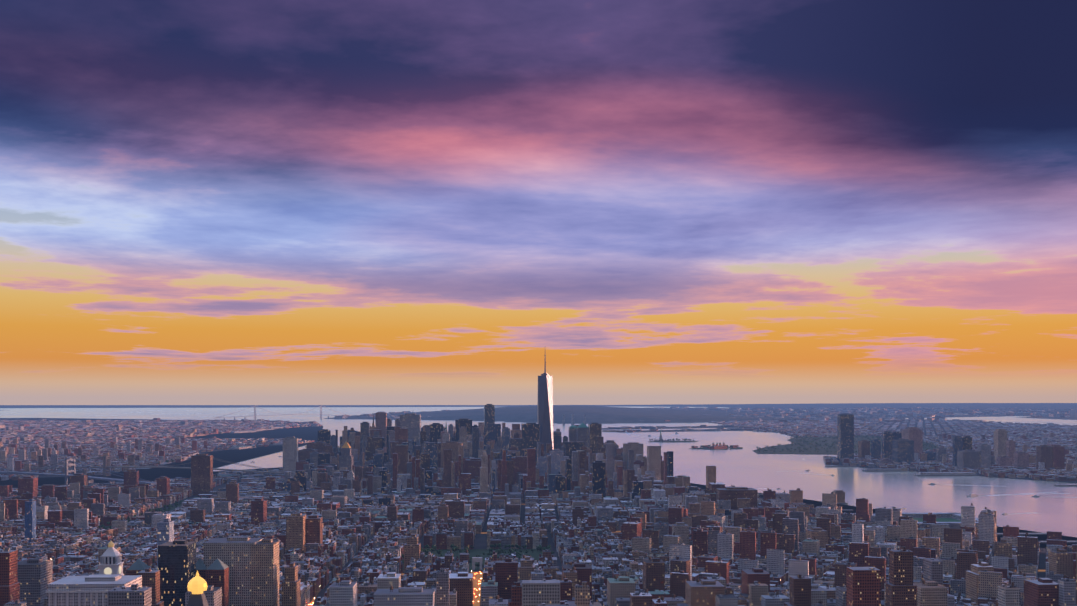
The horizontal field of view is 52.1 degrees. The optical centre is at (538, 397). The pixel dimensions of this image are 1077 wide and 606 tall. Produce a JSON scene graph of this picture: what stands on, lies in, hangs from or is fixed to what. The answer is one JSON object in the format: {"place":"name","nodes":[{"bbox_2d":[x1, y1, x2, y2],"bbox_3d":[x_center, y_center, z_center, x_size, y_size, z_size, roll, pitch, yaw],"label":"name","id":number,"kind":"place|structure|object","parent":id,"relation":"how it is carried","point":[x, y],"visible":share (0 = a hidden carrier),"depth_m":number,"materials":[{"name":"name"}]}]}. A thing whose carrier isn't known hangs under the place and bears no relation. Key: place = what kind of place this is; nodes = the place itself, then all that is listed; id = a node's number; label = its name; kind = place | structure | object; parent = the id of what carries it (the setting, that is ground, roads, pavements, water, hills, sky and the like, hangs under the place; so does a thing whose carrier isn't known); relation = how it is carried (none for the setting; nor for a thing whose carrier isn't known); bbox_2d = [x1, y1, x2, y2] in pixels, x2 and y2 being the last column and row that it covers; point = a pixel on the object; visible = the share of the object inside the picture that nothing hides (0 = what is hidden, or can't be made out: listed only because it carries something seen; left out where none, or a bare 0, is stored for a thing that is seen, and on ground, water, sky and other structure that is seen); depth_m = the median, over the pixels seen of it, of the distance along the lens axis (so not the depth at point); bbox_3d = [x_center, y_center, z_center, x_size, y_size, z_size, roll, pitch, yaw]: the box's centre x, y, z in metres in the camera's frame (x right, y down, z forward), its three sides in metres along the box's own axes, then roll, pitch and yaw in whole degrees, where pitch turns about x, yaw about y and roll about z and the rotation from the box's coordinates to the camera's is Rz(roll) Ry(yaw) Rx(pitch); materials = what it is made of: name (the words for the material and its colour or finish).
{"place":"outdoors","nodes":[
{"label":"outdoors","id":0,"kind":"place"},
{"bbox_2d":[0,418,322,487],"bbox_3d":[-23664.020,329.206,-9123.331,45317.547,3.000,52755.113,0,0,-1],"label":"brooklyn ground","id":1,"kind":"structure","parent":0,"point":[302,433],"depth_m":6536.35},
{"bbox_2d":[0,418,1076,480],"bbox_3d":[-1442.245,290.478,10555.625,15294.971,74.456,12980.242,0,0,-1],"label":"buildings","id":2,"kind":"structure","parent":1,"relation":"on","point":[146,442],"depth_m":8026.35,"materials":[{"name":"grey concrete"}]},
{"bbox_2d":[187,592,208,605],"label":"tower roof","id":3,"kind":"structure","parent":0,"point":[197,599],"depth_m":817.38,"materials":[{"name":"grey stone"}]},
{"bbox_2d":[187,570,206,593],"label":"golden dome","id":4,"kind":"structure","parent":3,"relation":"on","point":[197,583],"depth_m":817.65,"materials":[{"name":"gold metal"}]},
{"bbox_2d":[0,407,1076,536],"bbox_3d":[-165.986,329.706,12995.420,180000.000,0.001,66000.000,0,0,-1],"label":"water","id":5,"kind":"structure","parent":0,"point":[746,466],"depth_m":5099.71,"materials":[{"name":"blue"}]},
{"bbox_2d":[217,405,347,419],"bbox_3d":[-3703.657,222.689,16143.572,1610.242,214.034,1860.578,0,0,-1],"label":"suspension bridge","id":6,"kind":"structure","parent":5,"relation":"on","point":[255,406],"depth_m":15899.76,"materials":[{"name":"silver metal"}]},
{"bbox_2d":[134,427,1076,542],"bbox_3d":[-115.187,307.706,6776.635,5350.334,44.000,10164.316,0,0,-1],"label":"islands and piers","id":7,"kind":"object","parent":5,"relation":"on","point":[952,520],"visible":0.38,"depth_m":4603.47,"materials":[{"name":"grey concrete"}]},
{"bbox_2d":[251,431,1039,513],"bbox_3d":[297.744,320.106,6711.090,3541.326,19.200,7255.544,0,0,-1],"label":"boats","id":8,"kind":"object","parent":5,"relation":"on","point":[971,494],"visible":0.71,"depth_m":3953.67,"materials":[{"name":"white"}]},
{"bbox_2d":[236,433,1076,513],"bbox_3d":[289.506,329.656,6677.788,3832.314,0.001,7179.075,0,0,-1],"label":"boat wakes","id":9,"kind":"object","parent":5,"relation":"on","point":[935,484],"visible":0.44,"depth_m":3774.71,"materials":[{"name":"white liquid"}]},
{"bbox_2d":[0,403,1076,418],"bbox_3d":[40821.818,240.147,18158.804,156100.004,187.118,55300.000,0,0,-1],"label":"new jersey highlands","id":10,"kind":"structure","parent":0,"point":[1053,406],"depth_m":35537.25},
{"bbox_2d":[0,0,1076,404],"label":"sky","id":11,"kind":"structure","parent":0,"point":[203,202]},
{"bbox_2d":[5,467,1076,605],"bbox_3d":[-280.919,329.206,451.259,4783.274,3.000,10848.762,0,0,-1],"label":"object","id":12,"kind":"structure","parent":0,"point":[480,541],"depth_m":2593.75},
{"bbox_2d":[0,458,156,484],"bbox_3d":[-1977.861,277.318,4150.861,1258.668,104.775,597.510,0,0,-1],"label":"bridge","id":13,"kind":"structure","parent":12,"relation":"on","point":[66,475],"depth_m":4030.22,"materials":[{"name":"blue metal"}]},
{"bbox_2d":[98,554,123,574],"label":"clock tower","id":14,"kind":"structure","parent":12,"relation":"on","point":[102,565],"depth_m":1500.20,"materials":[{"name":"white stone"}]},
{"bbox_2d":[102,547,119,555],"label":"dome roof","id":15,"kind":"structure","parent":14,"relation":"on","point":[111,551],"depth_m":1504.80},
{"bbox_2d":[108,541,113,546],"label":"cupola","id":16,"kind":"object","parent":15,"relation":"on","point":[110,543],"visible":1,"depth_m":1508.20,"materials":[{"name":"brown metal"}]},
{"bbox_2d":[104,566,120,573],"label":"clock faces","id":17,"kind":"object","parent":14,"relation":"on","point":[107,570],"visible":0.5,"depth_m":1498.71,"materials":[{"name":"beige glass"}]},
{"bbox_2d":[105,504,180,527],"bbox_3d":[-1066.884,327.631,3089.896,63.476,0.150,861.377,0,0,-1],"label":"sara roosevelt park","id":18,"kind":"structure","parent":12,"relation":"on","point":[172,508],"depth_m":3216.10,"materials":[{"name":"green plant"}]},
{"bbox_2d":[22,456,284,475],"bbox_3d":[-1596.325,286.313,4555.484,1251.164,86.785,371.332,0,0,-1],"label":"bridge","id":19,"kind":"structure","parent":12,"relation":"on","point":[106,462],"depth_m":4555.03,"materials":[{"name":"grey metal"}]},
{"bbox_2d":[39,495,554,570],"bbox_3d":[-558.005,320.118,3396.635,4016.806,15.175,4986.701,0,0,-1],"label":"trees","id":20,"kind":"object","parent":12,"relation":"on","point":[427,549],"visible":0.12,"depth_m":2316.70,"materials":[{"name":"green plant"}]},
{"bbox_2d":[306,425,603,449],"bbox_3d":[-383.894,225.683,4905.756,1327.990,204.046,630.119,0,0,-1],"label":"buildings","id":21,"kind":"structure","parent":12,"relation":"on","point":[499,439],"depth_m":4942.03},
{"bbox_2d":[472,557,481,569],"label":"arch","id":22,"kind":"structure","parent":12,"relation":"on","point":[476,559],"depth_m":2090.24,"materials":[{"name":"white stone"}]},
{"bbox_2d":[403,549,551,570],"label":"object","id":23,"kind":"structure","parent":12,"relation":"on","point":[475,552],"depth_m":2310.52,"materials":[{"name":"green plant"}]},
{"bbox_2d":[0,404,1064,552],"bbox_3d":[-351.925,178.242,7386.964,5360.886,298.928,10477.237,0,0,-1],"label":"buildings","id":24,"kind":"structure","parent":12,"relation":"on","point":[906,444],"depth_m":4481.67,"materials":[{"name":"grey concrete"}]},
{"bbox_2d":[0,422,1076,605],"bbox_3d":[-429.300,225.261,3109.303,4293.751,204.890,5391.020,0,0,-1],"label":"manhattan buildings","id":25,"kind":"structure","parent":12,"relation":"on","point":[766,539],"depth_m":2390.19,"materials":[{"name":"grey concrete"}]},
{"bbox_2d":[0,481,1066,605],"bbox_3d":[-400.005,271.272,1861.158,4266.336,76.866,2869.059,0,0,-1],"label":"roof water tanks","id":26,"kind":"object","parent":25,"relation":"on","point":[673,595],"visible":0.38,"depth_m":2332.72,"materials":[{"name":"brown wood"}]},
{"bbox_2d":[18,499,1072,605],"bbox_3d":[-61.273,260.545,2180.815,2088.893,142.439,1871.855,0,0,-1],"label":"buildings","id":27,"kind":"structure","parent":12,"relation":"on","point":[238,570],"depth_m":1489.39,"materials":[{"name":"beige concrete"}]},
{"bbox_2d":[46,590,109,605],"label":"colonnade","id":28,"kind":"object","parent":27,"relation":"on","point":[84,591],"visible":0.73,"depth_m":1237.10,"materials":[{"name":"white stone"}]},
{"bbox_2d":[336,533,1058,591],"bbox_3d":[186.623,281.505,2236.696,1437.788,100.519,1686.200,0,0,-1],"label":"rooftop water tanks","id":29,"kind":"object","parent":27,"relation":"on","point":[615,576],"visible":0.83,"depth_m":1514.56,"materials":[{"name":"brown wood"}]},
{"bbox_2d":[537,355,553,450],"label":"skyscraper","id":30,"kind":"structure","parent":12,"relation":"on","point":[545,406],"depth_m":4541.02,"materials":[{"name":"blue glass"}]},
{"bbox_2d":[308,503,1045,605],"bbox_3d":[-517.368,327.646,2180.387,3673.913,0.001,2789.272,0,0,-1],"label":"lamp lit roadways","id":31,"kind":"structure","parent":12,"relation":"on","point":[478,576],"depth_m":1918.31,"materials":[{"name":"orange"}]},
{"bbox_2d":[240,406,1076,419],"bbox_3d":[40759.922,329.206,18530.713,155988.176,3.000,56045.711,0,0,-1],"label":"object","id":32,"kind":"structure","parent":0,"point":[953,413],"depth_m":16988.66,"materials":[{"name":"grey"}]},
{"bbox_2d":[336,407,1072,431],"bbox_3d":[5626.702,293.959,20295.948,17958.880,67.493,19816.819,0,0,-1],"label":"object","id":33,"kind":"object","parent":32,"relation":"on","point":[939,414],"visible":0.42,"depth_m":19493.03,"materials":[{"name":"grey"}]},
{"bbox_2d":[649,441,698,442],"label":"island","id":34,"kind":"structure","parent":0,"point":[675,441],"depth_m":8160.77,"materials":[{"name":"green plant"}]},
{"bbox_2d":[329,405,1024,423],"bbox_3d":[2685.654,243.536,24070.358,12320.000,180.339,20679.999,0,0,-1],"label":"staten island hills","id":35,"kind":"structure","parent":0,"point":[593,414],"depth_m":15852.63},
{"bbox_2d":[690,447,742,449],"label":"island","id":36,"kind":"structure","parent":0,"point":[705,448],"depth_m":7046.39,"materials":[{"name":"green plant"}]},
{"bbox_2d":[602,419,1076,482],"bbox_3d":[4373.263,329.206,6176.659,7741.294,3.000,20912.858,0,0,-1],"label":"jersey ground","id":37,"kind":"structure","parent":0,"point":[933,428],"depth_m":11196.22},
{"bbox_2d":[155,434,940,463],"bbox_3d":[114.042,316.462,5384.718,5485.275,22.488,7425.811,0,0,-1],"label":"trees","id":38,"kind":"object","parent":37,"relation":"on","point":[759,448],"visible":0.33,"depth_m":7352.90,"materials":[{"name":"green plant"}]},
{"bbox_2d":[752,436,940,454],"bbox_3d":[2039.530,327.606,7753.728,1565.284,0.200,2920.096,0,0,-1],"label":"liberty state park","id":39,"kind":"structure","parent":37,"relation":"on","point":[821,450],"depth_m":7182.19,"materials":[{"name":"green plant"}]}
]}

